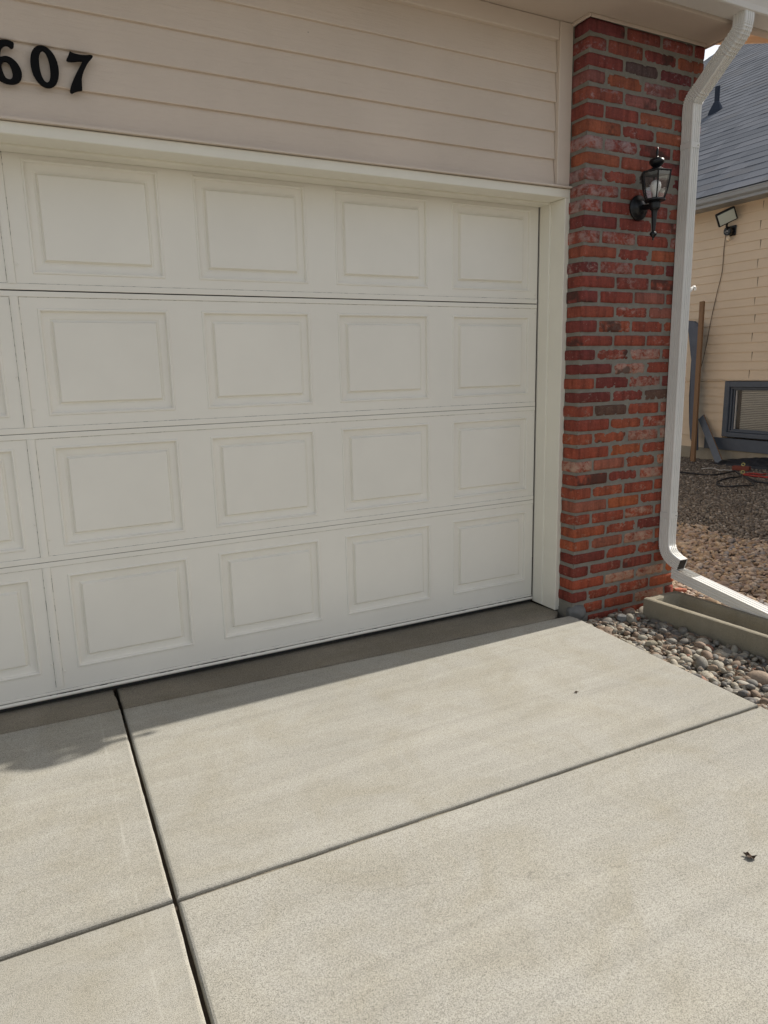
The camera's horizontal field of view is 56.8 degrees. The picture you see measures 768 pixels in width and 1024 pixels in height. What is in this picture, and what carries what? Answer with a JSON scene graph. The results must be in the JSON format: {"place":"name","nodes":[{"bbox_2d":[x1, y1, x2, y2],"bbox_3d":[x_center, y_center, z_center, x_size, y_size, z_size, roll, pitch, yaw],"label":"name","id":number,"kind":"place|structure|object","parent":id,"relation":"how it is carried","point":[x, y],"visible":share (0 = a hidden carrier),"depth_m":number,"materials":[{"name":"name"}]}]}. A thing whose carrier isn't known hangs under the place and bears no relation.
{"place":"outdoors","nodes":[
{"label":"outdoors","id":0,"kind":"place"},
{"bbox_2d":[0,616,767,1023],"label":"driveway","id":1,"kind":"structure","parent":0,"point":[628,886],"depth_m":2.01,"materials":[{"name":"concrete"}]},
{"bbox_2d":[124,723,210,1023],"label":"driveway base","id":2,"kind":"object","parent":1,"relation":"attached to","point":[197,983],"depth_m":1.87,"materials":[{"name":"black"}]},
{"bbox_2d":[69,708,755,938],"bbox_3d":[-0.689,1.031,1.757,4.807,0.004,0.024,-7,13,-25],"label":"driveway groove","id":3,"kind":"object","parent":2,"relation":"on","point":[449,811],"visible":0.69,"depth_m":2.16,"materials":[{"name":"concrete"}]},
{"bbox_2d":[744,852,756,858],"bbox_3d":[0.997,0.935,1.934,0.035,0.010,0.022,0,4,38],"label":"dry leaf","id":4,"kind":"object","parent":1,"relation":"on","point":[748,854],"visible":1,"depth_m":1.94,"materials":[{"name":"brown plant"}]},
{"bbox_2d":[113,437,767,723],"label":"ground","id":5,"kind":"structure","parent":0,"point":[114,689],"depth_m":12.76,"materials":[{"name":"brown soil"}]},
{"bbox_2d":[0,0,767,711],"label":"garage","id":6,"kind":"structure","parent":5,"relation":"on","point":[322,322],"depth_m":3.19,"materials":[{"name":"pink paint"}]},
{"bbox_2d":[0,39,21,84],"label":"house number","id":7,"kind":"object","parent":6,"relation":"attached to","point":[16,78],"visible":1,"depth_m":2.38,"materials":[{"name":"black metal"}]},
{"bbox_2d":[30,45,58,88],"bbox_3d":[-1.160,-1.522,2.428,0.087,0.130,0.011,-7,13,-27],"label":"house number","id":8,"kind":"object","parent":6,"relation":"attached to","point":[35,66],"visible":1,"depth_m":2.42,"materials":[{"name":"black metal"}]},
{"bbox_2d":[66,51,92,93],"bbox_3d":[-1.058,-1.530,2.481,0.088,0.134,0.011,-7,13,-27],"label":"house number","id":9,"kind":"object","parent":6,"relation":"attached to","point":[76,84],"visible":1,"depth_m":2.47,"materials":[{"name":"black metal"}]},
{"bbox_2d":[0,151,538,711],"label":"garage door","id":10,"kind":"structure","parent":6,"relation":"in","point":[242,418],"depth_m":3.14,"materials":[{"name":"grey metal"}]},
{"bbox_2d":[0,601,557,734],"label":"garage apron","id":11,"kind":"object","parent":6,"relation":"attached to","point":[334,653],"visible":0.48,"depth_m":3.29,"materials":[{"name":"concrete"}]},
{"bbox_2d":[629,147,671,239],"bbox_3d":[1.322,-1.563,3.499,0.154,0.430,0.183,-7,13,-27],"label":"wall lantern","id":12,"kind":"object","parent":6,"relation":"attached to","point":[639,207],"depth_m":3.48,"materials":[{"name":"black metal"}]},
{"bbox_2d":[659,10,767,618],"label":"downspout","id":13,"kind":"object","parent":6,"relation":"attached to","point":[707,80],"visible":1,"depth_m":3.74,"materials":[{"name":"white paint"}]},
{"bbox_2d":[681,43,767,459],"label":"neighbor house","id":14,"kind":"structure","parent":5,"relation":"on","point":[733,171],"depth_m":9.72,"materials":[{"name":"beige paint"}]},
{"bbox_2d":[715,206,737,241],"bbox_3d":[4.491,-3.775,9.302,0.316,0.417,0.213,-7,13,-27],"label":"flood light","id":15,"kind":"object","parent":14,"relation":"attached to","point":[726,216],"visible":1,"depth_m":9.27,"materials":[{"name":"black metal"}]},
{"bbox_2d":[690,235,725,453],"bbox_3d":[4.524,-2.252,9.921,0.041,3.042,0.342,-8,13,-30],"label":"power cord","id":16,"kind":"object","parent":15,"relation":"hanging from","point":[713,307],"visible":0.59,"depth_m":9.75,"materials":[{"name":"black rubber"}]},
{"bbox_2d":[721,381,767,439],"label":"window","id":17,"kind":"structure","parent":14,"relation":"in","point":[745,406],"depth_m":9.57,"materials":[{"name":"grey glass"}]},
{"bbox_2d":[529,463,766,687],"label":"soil","id":18,"kind":"structure","parent":0,"point":[710,553],"depth_m":5.94,"materials":[{"name":"brown soil"}]},
{"bbox_2d":[566,605,585,619],"bbox_3d":[1.045,0.549,3.870,0.114,0.093,0.090,-7,13,-27],"label":"rock","id":19,"kind":"object","parent":18,"relation":"on","point":[578,612],"visible":0.85,"depth_m":3.84,"materials":[{"name":"grey stone"}]},
{"bbox_2d":[584,594,767,709],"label":"pebbles","id":20,"kind":"object","parent":18,"relation":"on","point":[697,652],"visible":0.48,"depth_m":3.37,"materials":[{"name":"grey stone"}]},
{"bbox_2d":[617,614,626,621],"bbox_3d":[1.290,0.576,3.838,0.073,0.046,0.054,-7,13,-27],"label":"rock","id":21,"kind":"object","parent":20,"relation":"on","point":[622,617],"visible":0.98,"depth_m":3.82,"materials":[{"name":"white stone"}]},
{"bbox_2d":[644,640,657,646],"bbox_3d":[1.313,0.647,3.488,0.066,0.032,0.038,-3,12,-10],"label":"rock","id":22,"kind":"object","parent":20,"relation":"on","point":[648,643],"visible":1,"depth_m":3.48,"materials":[{"name":"stone"}]},
{"bbox_2d":[643,591,767,661],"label":"splash block","id":23,"kind":"object","parent":20,"relation":"on","point":[724,625],"depth_m":3.61,"materials":[{"name":"concrete"}]},
{"bbox_2d":[688,320,697,449],"bbox_3d":[4.374,-1.788,10.060,0.068,1.812,0.297,-7,13,-27],"label":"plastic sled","id":24,"kind":"object","parent":18,"relation":"on","point":[693,330],"visible":0.56,"depth_m":10.00,"materials":[{"name":"plastic"}]},
{"bbox_2d":[672,522,767,606],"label":"gravel","id":25,"kind":"structure","parent":18,"relation":"on","point":[696,547],"depth_m":4.93,"materials":[{"name":"beige gravel"}]},
{"bbox_2d":[675,588,686,592],"bbox_3d":[1.786,0.475,4.274,0.078,0.036,0.052,-1,11,4],"label":"brick chip","id":26,"kind":"object","parent":25,"relation":"on","point":[684,590],"visible":0.76,"depth_m":4.26,"materials":[{"name":"red brick"}]},
{"bbox_2d":[677,456,767,543],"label":"gravel","id":27,"kind":"structure","parent":18,"relation":"on","point":[751,521],"depth_m":7.10,"materials":[{"name":"gravel"}]},
{"bbox_2d":[690,301,704,461],"bbox_3d":[4.341,-1.792,9.830,0.070,2.181,0.234,3,12,21],"label":"wood post","id":28,"kind":"object","parent":27,"relation":"on","point":[697,379],"visible":1,"depth_m":9.81,"materials":[{"name":"brown wood"}]},
{"bbox_2d":[701,468,731,470],"bbox_3d":[4.265,-0.548,9.093,0.354,0.024,0.122,9,15,42],"label":"white cord","id":29,"kind":"object","parent":27,"relation":"on","point":[716,469],"visible":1,"depth_m":9.11,"materials":[{"name":"white plastic"}]},
{"bbox_2d":[680,470,767,486],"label":"garden hose","id":30,"kind":"object","parent":27,"relation":"on","point":[749,479],"visible":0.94,"depth_m":8.31,"materials":[{"name":"black rubber"}]},
{"bbox_2d":[711,457,767,469],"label":"tarp","id":31,"kind":"object","parent":27,"relation":"on","point":[761,463],"visible":0.94,"depth_m":9.32,"materials":[{"name":"black plastic"}]},
{"bbox_2d":[698,415,722,462],"bbox_3d":[4.546,-1.015,9.896,0.056,0.651,0.648,-2,11,-3],"label":"leaning board","id":32,"kind":"object","parent":31,"relation":"on","point":[711,442],"visible":0.9,"depth_m":9.88,"materials":[{"name":"wood"}]},
{"bbox_2d":[732,465,750,470],"bbox_3d":[4.541,-0.557,9.021,0.200,0.055,0.090,10,16,44],"label":"loose brick","id":33,"kind":"object","parent":27,"relation":"on","point":[740,468],"visible":0.99,"depth_m":8.98,"materials":[{"name":"red brick"}]},
{"bbox_2d":[743,473,767,477],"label":"air hose","id":34,"kind":"object","parent":27,"relation":"on","point":[755,476],"visible":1,"depth_m":8.49,"materials":[{"name":"red rubber"}]},
{"bbox_2d":[704,45,719,60],"label":"sky","id":35,"kind":"structure","parent":0,"point":[710,51],"materials":[{"name":"white"}]}
]}

